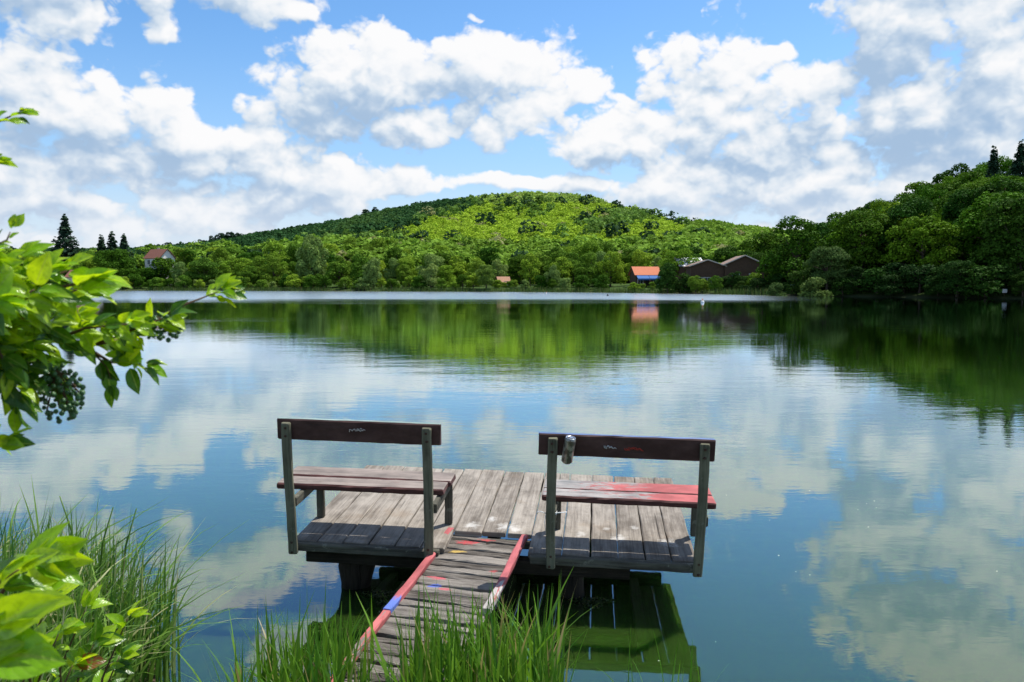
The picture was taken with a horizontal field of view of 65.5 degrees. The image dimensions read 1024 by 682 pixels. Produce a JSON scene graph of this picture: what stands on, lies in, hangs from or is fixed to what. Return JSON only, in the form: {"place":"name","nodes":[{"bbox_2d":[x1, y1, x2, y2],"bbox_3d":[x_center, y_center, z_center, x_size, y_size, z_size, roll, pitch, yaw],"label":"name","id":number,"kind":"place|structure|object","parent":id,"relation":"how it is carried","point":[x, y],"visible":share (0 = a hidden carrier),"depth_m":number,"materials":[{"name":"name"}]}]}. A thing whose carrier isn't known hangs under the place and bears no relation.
{"place":"outdoors","nodes":[
{"label":"outdoors","id":0,"kind":"place"},
{"bbox_2d":[342,629,423,681],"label":"sedge grass","id":1,"kind":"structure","parent":0,"point":[391,661],"depth_m":3.31,"materials":[{"name":"green plant"}]},
{"bbox_2d":[0,291,1023,681],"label":"water","id":2,"kind":"structure","parent":0,"point":[822,421],"depth_m":9.36,"materials":[{"name":"blue liquid"}]},
{"bbox_2d":[297,465,693,598],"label":"fishing platform","id":3,"kind":"structure","parent":2,"relation":"in","point":[358,537],"depth_m":5.21,"materials":[{"name":"grey wood"}]},
{"bbox_2d":[277,417,455,558],"bbox_3d":[-0.945,0.871,5.063,1.096,0.868,0.586,2,8,6],"label":"bench","id":4,"kind":"object","parent":3,"relation":"on","point":[427,482],"visible":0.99,"depth_m":4.83,"materials":[{"name":"wood"}]},
{"bbox_2d":[538,432,715,576],"bbox_3d":[0.704,0.930,4.893,1.062,0.839,0.588,2,8,6],"label":"bench","id":5,"kind":"object","parent":3,"relation":"on","point":[698,500],"visible":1,"depth_m":4.65,"materials":[{"name":"wood"}]},
{"bbox_2d":[561,435,575,463],"bbox_3d":[0.328,0.632,4.611,0.067,0.161,0.067,9,16,4],"label":"beverage can","id":6,"kind":"object","parent":5,"relation":"on","point":[568,448],"visible":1,"depth_m":4.59,"materials":[{"name":"metal"}]},
{"bbox_2d":[0,0,1023,248],"label":"sky","id":7,"kind":"structure","parent":0,"point":[160,122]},
{"bbox_2d":[110,205,1023,681],"bbox_3d":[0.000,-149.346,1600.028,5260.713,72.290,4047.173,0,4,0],"label":"terrain","id":8,"kind":"structure","parent":0,"point":[858,293],"depth_m":158.03,"materials":[{"name":"green plant"}]},
{"bbox_2d":[0,521,94,679],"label":"leafy sapling","id":9,"kind":"object","parent":8,"relation":"on","point":[49,561],"visible":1,"depth_m":0.71,"materials":[{"name":"green plant"}]},
{"bbox_2d":[48,214,82,261],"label":"spruce tree","id":10,"kind":"object","parent":8,"relation":"on","point":[64,240],"visible":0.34,"depth_m":229.41,"materials":[{"name":"green plant"}]},
{"bbox_2d":[22,582,150,681],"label":"young shrub","id":11,"kind":"object","parent":8,"relation":"on","point":[86,660],"visible":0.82,"depth_m":1.80,"materials":[{"name":"green plant"}]},
{"bbox_2d":[91,248,135,274],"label":"broadleaf tree","id":12,"kind":"object","parent":8,"relation":"on","point":[110,259],"visible":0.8,"depth_m":218.89,"materials":[{"name":"green plant"}]},
{"bbox_2d":[0,107,246,455],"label":"leafy bush","id":13,"kind":"object","parent":8,"relation":"on","point":[31,332],"visible":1,"depth_m":1.04,"materials":[{"name":"green plant"}]},
{"bbox_2d":[0,477,249,681],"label":"sedge grass","id":14,"kind":"structure","parent":8,"relation":"on","point":[141,630],"depth_m":3.94,"materials":[{"name":"green plant"}]},
{"bbox_2d":[143,248,176,278],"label":"village house","id":15,"kind":"structure","parent":8,"relation":"on","point":[150,255],"depth_m":223.55,"materials":[{"name":"red tile"}]},
{"bbox_2d":[146,257,175,286],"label":"shrub","id":16,"kind":"object","parent":8,"relation":"on","point":[166,266],"visible":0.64,"depth_m":219.75,"materials":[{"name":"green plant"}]},
{"bbox_2d":[170,261,188,280],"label":"willow tree","id":17,"kind":"object","parent":8,"relation":"on","point":[178,269],"visible":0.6,"depth_m":212.25,"materials":[{"name":"green plant"}]},
{"bbox_2d":[179,249,198,272],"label":"broadleaf tree","id":18,"kind":"object","parent":8,"relation":"on","point":[191,254],"visible":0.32,"depth_m":233.77,"materials":[{"name":"green plant"}]},
{"bbox_2d":[185,257,222,286],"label":"broadleaf tree","id":19,"kind":"object","parent":8,"relation":"on","point":[209,268],"visible":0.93,"depth_m":211.16,"materials":[{"name":"green plant"}]},
{"bbox_2d":[208,247,233,262],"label":"broadleaf tree","id":20,"kind":"object","parent":8,"relation":"on","point":[215,257],"visible":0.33,"depth_m":229.23,"materials":[{"name":"green plant"}]},
{"bbox_2d":[214,260,239,277],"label":"broadleaf tree","id":21,"kind":"object","parent":8,"relation":"on","point":[225,268],"visible":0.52,"depth_m":217.07,"materials":[{"name":"green plant"}]},
{"bbox_2d":[229,257,254,281],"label":"broadleaf tree","id":22,"kind":"object","parent":8,"relation":"on","point":[240,265],"visible":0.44,"depth_m":216.95,"materials":[{"name":"green plant"}]},
{"bbox_2d":[236,266,258,286],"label":"broadleaf tree","id":23,"kind":"object","parent":8,"relation":"on","point":[249,273],"visible":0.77,"depth_m":210.89,"materials":[{"name":"green plant"}]},
{"bbox_2d":[249,255,271,285],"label":"broadleaf tree","id":24,"kind":"object","parent":8,"relation":"on","point":[261,268],"visible":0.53,"depth_m":213.47,"materials":[{"name":"green plant"}]},
{"bbox_2d":[166,586,381,681],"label":"sedge grass","id":25,"kind":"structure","parent":8,"relation":"on","point":[268,667],"depth_m":3.43,"materials":[{"name":"green plant"}]},
{"bbox_2d":[258,255,289,285],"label":"broadleaf tree","id":26,"kind":"object","parent":8,"relation":"on","point":[277,271],"visible":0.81,"depth_m":210.78,"materials":[{"name":"green plant"}]},
{"bbox_2d":[262,241,289,263],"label":"broadleaf tree","id":27,"kind":"object","parent":8,"relation":"on","point":[270,245],"visible":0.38,"depth_m":235.57,"materials":[{"name":"green plant"}]},
{"bbox_2d":[280,245,302,269],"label":"broadleaf tree","id":28,"kind":"object","parent":8,"relation":"on","point":[290,250],"visible":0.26,"depth_m":227.44,"materials":[{"name":"green plant"}]},
{"bbox_2d":[294,234,329,286],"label":"willow tree","id":29,"kind":"object","parent":8,"relation":"on","point":[313,254],"visible":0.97,"depth_m":209.21,"materials":[{"name":"green plant"}]},
{"bbox_2d":[325,255,349,287],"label":"broadleaf tree","id":30,"kind":"object","parent":8,"relation":"on","point":[335,269],"visible":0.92,"depth_m":202.22,"materials":[{"name":"green plant"}]},
{"bbox_2d":[349,254,367,280],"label":"willow tree","id":31,"kind":"object","parent":8,"relation":"on","point":[357,271],"visible":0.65,"depth_m":200.28,"materials":[{"name":"green plant"}]},
{"bbox_2d":[362,257,382,286],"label":"willow tree","id":32,"kind":"object","parent":8,"relation":"on","point":[372,273],"visible":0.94,"depth_m":194.03,"materials":[{"name":"green plant"}]},
{"bbox_2d":[363,237,390,257],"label":"broadleaf tree","id":33,"kind":"object","parent":8,"relation":"on","point":[375,242],"visible":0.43,"depth_m":251.64,"materials":[{"name":"green plant"}]},
{"bbox_2d":[379,247,401,280],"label":"broadleaf tree","id":34,"kind":"object","parent":8,"relation":"on","point":[394,252],"visible":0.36,"depth_m":222.84,"materials":[{"name":"green plant"}]},
{"bbox_2d":[382,257,401,281],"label":"broadleaf tree","id":35,"kind":"object","parent":8,"relation":"on","point":[391,273],"visible":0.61,"depth_m":203.77,"materials":[{"name":"green plant"}]},
{"bbox_2d":[7,191,800,284],"bbox_3d":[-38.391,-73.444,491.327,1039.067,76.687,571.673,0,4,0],"label":"hill woodland","id":36,"kind":"object","parent":8,"relation":"on","point":[419,226],"visible":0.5,"depth_m":371.02,"materials":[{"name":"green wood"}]},
{"bbox_2d":[396,264,412,285],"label":"broadleaf tree","id":37,"kind":"object","parent":8,"relation":"on","point":[401,275],"visible":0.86,"depth_m":198.32,"materials":[{"name":"green plant"}]},
{"bbox_2d":[395,255,421,286],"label":"broadleaf tree","id":38,"kind":"object","parent":8,"relation":"on","point":[407,260],"visible":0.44,"depth_m":202.93,"materials":[{"name":"green plant"}]},
{"bbox_2d":[69,286,767,294],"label":"shore reeds","id":39,"kind":"object","parent":8,"relation":"on","point":[726,292],"visible":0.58,"depth_m":179.43,"materials":[{"name":"green plant"}]},
{"bbox_2d":[330,527,527,681],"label":"gangway","id":40,"kind":"object","parent":8,"relation":"on","point":[463,564],"visible":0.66,"depth_m":4.46,"materials":[{"name":"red wood"}]},
{"bbox_2d":[420,263,438,288],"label":"willow tree","id":41,"kind":"object","parent":8,"relation":"on","point":[430,273],"visible":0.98,"depth_m":188.53,"materials":[{"name":"green plant"}]},
{"bbox_2d":[415,253,444,286],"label":"broadleaf tree","id":42,"kind":"object","parent":8,"relation":"on","point":[434,259],"visible":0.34,"depth_m":196.78,"materials":[{"name":"green plant"}]},
{"bbox_2d":[436,265,456,285],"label":"broadleaf tree","id":43,"kind":"object","parent":8,"relation":"on","point":[446,275],"visible":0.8,"depth_m":193.43,"materials":[{"name":"green plant"}]},
{"bbox_2d":[449,255,467,277],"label":"broadleaf tree","id":44,"kind":"object","parent":8,"relation":"on","point":[458,268],"visible":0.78,"depth_m":198.95,"materials":[{"name":"green plant"}]},
{"bbox_2d":[356,568,595,681],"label":"sedge grass","id":45,"kind":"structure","parent":8,"relation":"on","point":[505,666],"depth_m":3.43,"materials":[{"name":"green plant"}]},
{"bbox_2d":[475,264,496,289],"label":"broadleaf tree","id":46,"kind":"object","parent":8,"relation":"on","point":[486,270],"visible":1,"depth_m":182.14,"materials":[{"name":"green plant"}]},
{"bbox_2d":[475,247,500,284],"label":"broadleaf tree","id":47,"kind":"object","parent":8,"relation":"on","point":[486,259],"visible":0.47,"depth_m":217.94,"materials":[{"name":"green plant"}]},
{"bbox_2d":[491,258,508,279],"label":"willow tree","id":48,"kind":"object","parent":8,"relation":"on","point":[502,269],"visible":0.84,"depth_m":199.34,"materials":[{"name":"green plant"}]},
{"bbox_2d":[506,254,527,284],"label":"broadleaf tree","id":49,"kind":"object","parent":8,"relation":"on","point":[513,268],"visible":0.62,"depth_m":205.94,"materials":[{"name":"green plant"}]},
{"bbox_2d":[518,252,541,286],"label":"broadleaf tree","id":50,"kind":"object","parent":8,"relation":"on","point":[531,263],"visible":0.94,"depth_m":184.47,"materials":[{"name":"green plant"}]},
{"bbox_2d":[543,264,560,287],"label":"willow tree","id":51,"kind":"object","parent":8,"relation":"on","point":[554,271],"visible":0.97,"depth_m":178.54,"materials":[{"name":"green plant"}]},
{"bbox_2d":[543,249,572,281],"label":"broadleaf tree","id":52,"kind":"object","parent":8,"relation":"on","point":[558,254],"visible":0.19,"depth_m":190.97,"materials":[{"name":"green plant"}]},
{"bbox_2d":[549,256,573,282],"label":"broadleaf tree","id":53,"kind":"object","parent":8,"relation":"on","point":[563,268],"visible":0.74,"depth_m":183.26,"materials":[{"name":"green plant"}]},
{"bbox_2d":[571,239,602,272],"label":"broadleaf tree","id":54,"kind":"object","parent":8,"relation":"on","point":[583,249],"visible":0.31,"depth_m":197.44,"materials":[{"name":"green plant"}]},
{"bbox_2d":[572,251,603,285],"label":"broadleaf tree","id":55,"kind":"object","parent":8,"relation":"on","point":[587,267],"visible":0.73,"depth_m":179.48,"materials":[{"name":"green plant"}]},
{"bbox_2d":[596,251,627,286],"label":"broadleaf tree","id":56,"kind":"object","parent":8,"relation":"on","point":[615,268],"visible":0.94,"depth_m":177.49,"materials":[{"name":"green plant"}]},
{"bbox_2d":[619,247,643,276],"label":"broadleaf tree","id":57,"kind":"object","parent":8,"relation":"on","point":[627,255],"visible":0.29,"depth_m":213.91,"materials":[{"name":"green plant"}]},
{"bbox_2d":[625,249,653,278],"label":"broadleaf tree","id":58,"kind":"object","parent":8,"relation":"on","point":[638,256],"visible":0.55,"depth_m":181.83,"materials":[{"name":"green plant"}]},
{"bbox_2d":[628,267,660,287],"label":"lakeside house","id":59,"kind":"structure","parent":8,"relation":"on","point":[642,275],"depth_m":169.05,"materials":[{"name":"orange tile"}]},
{"bbox_2d":[654,262,677,293],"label":"willow tree","id":60,"kind":"object","parent":8,"relation":"on","point":[666,277],"visible":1,"depth_m":150.62,"materials":[{"name":"green plant"}]},
{"bbox_2d":[657,248,700,275],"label":"broadleaf tree","id":61,"kind":"object","parent":8,"relation":"on","point":[670,259],"visible":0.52,"depth_m":163.92,"materials":[{"name":"green plant"}]},
{"bbox_2d":[674,273,692,293],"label":"shrub","id":62,"kind":"object","parent":8,"relation":"on","point":[682,281],"visible":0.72,"depth_m":149.01,"materials":[{"name":"green plant"}]},
{"bbox_2d":[687,275,703,293],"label":"broadleaf tree","id":63,"kind":"object","parent":8,"relation":"on","point":[695,282],"visible":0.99,"depth_m":145.09,"materials":[{"name":"green plant"}]},
{"bbox_2d":[683,259,726,287],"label":"timber lodge","id":64,"kind":"structure","parent":8,"relation":"on","point":[707,269],"depth_m":152.93,"materials":[{"name":"brown wood"}]},
{"bbox_2d":[710,244,738,262],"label":"broadleaf tree","id":65,"kind":"object","parent":8,"relation":"on","point":[724,251],"visible":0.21,"depth_m":177.46,"materials":[{"name":"green plant"}]},
{"bbox_2d":[721,255,765,277],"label":"timber lodge","id":66,"kind":"structure","parent":8,"relation":"on","point":[745,265],"depth_m":151.90,"materials":[{"name":"brown wood"}]},
{"bbox_2d":[749,278,768,292],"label":"shrub","id":67,"kind":"object","parent":8,"relation":"on","point":[759,283],"visible":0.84,"depth_m":133.48,"materials":[{"name":"green plant"}]},
{"bbox_2d":[737,232,785,276],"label":"broadleaf tree","id":68,"kind":"object","parent":8,"relation":"on","point":[767,243],"visible":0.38,"depth_m":165.82,"materials":[{"name":"green plant"}]},
{"bbox_2d":[766,282,786,295],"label":"shrub","id":69,"kind":"object","parent":8,"relation":"on","point":[774,288],"visible":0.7,"depth_m":123.20,"materials":[{"name":"green plant"}]},
{"bbox_2d":[756,215,831,280],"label":"broadleaf tree","id":70,"kind":"object","parent":8,"relation":"on","point":[784,258],"visible":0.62,"depth_m":134.15,"materials":[{"name":"green plant"}]},
{"bbox_2d":[786,270,819,294],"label":"shrub","id":71,"kind":"object","parent":8,"relation":"on","point":[801,278],"visible":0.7,"depth_m":125.47,"materials":[{"name":"green plant"}]},
{"bbox_2d":[797,277,833,296],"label":"shrub","id":72,"kind":"object","parent":8,"relation":"on","point":[811,283],"visible":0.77,"depth_m":116.69,"materials":[{"name":"green plant"}]},
{"bbox_2d":[802,218,838,247],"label":"broadleaf tree","id":73,"kind":"object","parent":8,"relation":"on","point":[825,231],"visible":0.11,"depth_m":144.92,"materials":[{"name":"green plant"}]},
{"bbox_2d":[802,246,850,290],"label":"broadleaf tree","id":74,"kind":"object","parent":8,"relation":"on","point":[835,253],"visible":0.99,"depth_m":122.04,"materials":[{"name":"green plant"}]},
{"bbox_2d":[828,277,856,295],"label":"shrub","id":75,"kind":"object","parent":8,"relation":"on","point":[837,285],"visible":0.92,"depth_m":119.69,"materials":[{"name":"green plant"}]},
{"bbox_2d":[807,218,879,284],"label":"broadleaf tree","id":76,"kind":"object","parent":8,"relation":"on","point":[841,244],"visible":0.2,"depth_m":130.01,"materials":[{"name":"green plant"}]},
{"bbox_2d":[838,266,872,292],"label":"broadleaf tree","id":77,"kind":"object","parent":8,"relation":"on","point":[858,271],"visible":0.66,"depth_m":119.43,"materials":[{"name":"green plant"}]},
{"bbox_2d":[834,209,896,275],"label":"broadleaf tree","id":78,"kind":"object","parent":8,"relation":"on","point":[868,227],"visible":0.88,"depth_m":123.84,"materials":[{"name":"green plant"}]},
{"bbox_2d":[852,267,893,293],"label":"shrub","id":79,"kind":"object","parent":8,"relation":"on","point":[871,275],"visible":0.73,"depth_m":116.38,"materials":[{"name":"green plant"}]},
{"bbox_2d":[874,274,905,295],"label":"shrub","id":80,"kind":"object","parent":8,"relation":"on","point":[890,286],"visible":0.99,"depth_m":113.59,"materials":[{"name":"green plant"}]},
{"bbox_2d":[874,262,916,290],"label":"shrub","id":81,"kind":"object","parent":8,"relation":"on","point":[895,267],"visible":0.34,"depth_m":116.30,"materials":[{"name":"green plant"}]},
{"bbox_2d":[869,201,923,264],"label":"broadleaf tree","id":82,"kind":"object","parent":8,"relation":"on","point":[890,205],"visible":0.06,"depth_m":128.42,"materials":[{"name":"green plant"}]},
{"bbox_2d":[893,181,926,201],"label":"broadleaf tree","id":83,"kind":"object","parent":8,"relation":"on","point":[911,186],"visible":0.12,"depth_m":186.94,"materials":[{"name":"green plant"}]},
{"bbox_2d":[876,196,948,267],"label":"broadleaf tree","id":84,"kind":"object","parent":8,"relation":"on","point":[910,208],"visible":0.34,"depth_m":123.09,"materials":[{"name":"green plant"}]},
{"bbox_2d":[899,264,938,292],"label":"shrub","id":85,"kind":"object","parent":8,"relation":"on","point":[919,273],"visible":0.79,"depth_m":112.15,"materials":[{"name":"green plant"}]},
{"bbox_2d":[878,215,963,269],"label":"broadleaf tree","id":86,"kind":"object","parent":8,"relation":"on","point":[934,257],"visible":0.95,"depth_m":117.84,"materials":[{"name":"green plant"}]},
{"bbox_2d":[911,185,947,206],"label":"broadleaf tree","id":87,"kind":"object","parent":8,"relation":"on","point":[936,196],"visible":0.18,"depth_m":148.64,"materials":[{"name":"green plant"}]},
{"bbox_2d":[923,277,952,295],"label":"broadleaf tree","id":88,"kind":"object","parent":8,"relation":"on","point":[932,290],"visible":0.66,"depth_m":109.73,"materials":[{"name":"green plant"}]},
{"bbox_2d":[931,162,969,184],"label":"broadleaf tree","id":89,"kind":"object","parent":8,"relation":"on","point":[941,176],"visible":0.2,"depth_m":189.02,"materials":[{"name":"green plant"}]},
{"bbox_2d":[933,185,976,219],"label":"broadleaf tree","id":90,"kind":"object","parent":8,"relation":"on","point":[943,199],"visible":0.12,"depth_m":143.31,"materials":[{"name":"green plant"}]},
{"bbox_2d":[934,260,982,296],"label":"broadleaf tree","id":91,"kind":"object","parent":8,"relation":"on","point":[954,267],"visible":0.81,"depth_m":106.52,"materials":[{"name":"green plant"}]},
{"bbox_2d":[938,169,984,191],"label":"broadleaf tree","id":92,"kind":"object","parent":8,"relation":"on","point":[965,177],"visible":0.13,"depth_m":152.31,"materials":[{"name":"green plant"}]},
{"bbox_2d":[939,187,992,259],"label":"broadleaf tree","id":93,"kind":"object","parent":8,"relation":"on","point":[955,205],"visible":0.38,"depth_m":128.56,"materials":[{"name":"green plant"}]},
{"bbox_2d":[947,205,996,256],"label":"broadleaf tree","id":94,"kind":"object","parent":8,"relation":"on","point":[956,237],"visible":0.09,"depth_m":121.79,"materials":[{"name":"green plant"}]},
{"bbox_2d":[945,191,1023,268],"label":"broadleaf tree","id":95,"kind":"object","parent":8,"relation":"on","point":[971,229],"visible":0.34,"depth_m":115.25,"materials":[{"name":"green plant"}]},
{"bbox_2d":[959,265,1014,297],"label":"shrub","id":96,"kind":"object","parent":8,"relation":"on","point":[984,274],"visible":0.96,"depth_m":103.86,"materials":[{"name":"green plant"}]},
{"bbox_2d":[959,178,1023,256],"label":"broadleaf tree","id":97,"kind":"object","parent":8,"relation":"on","point":[1010,186],"visible":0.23,"depth_m":123.05,"materials":[{"name":"green plant"}]},
{"bbox_2d":[983,145,1003,181],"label":"spruce tree","id":98,"kind":"object","parent":8,"relation":"on","point":[993,165],"visible":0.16,"depth_m":155.50,"materials":[{"name":"green plant"}]},
{"bbox_2d":[967,196,1023,281],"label":"broadleaf tree","id":99,"kind":"object","parent":8,"relation":"on","point":[1007,231],"visible":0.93,"depth_m":107.63,"materials":[{"name":"green plant"}]},
{"bbox_2d":[979,174,1023,194],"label":"broadleaf tree","id":100,"kind":"object","parent":8,"relation":"on","point":[996,177],"visible":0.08,"depth_m":131.74,"materials":[{"name":"green plant"}]},
{"bbox_2d":[1005,139,1023,178],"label":"spruce tree","id":101,"kind":"object","parent":8,"relation":"on","point":[1017,168],"visible":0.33,"depth_m":157.44,"materials":[{"name":"green plant"}]},
{"bbox_2d":[1007,271,1023,296],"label":"broadleaf tree","id":102,"kind":"object","parent":8,"relation":"on","point":[1019,280],"visible":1,"depth_m":102.45,"materials":[{"name":"green plant"}]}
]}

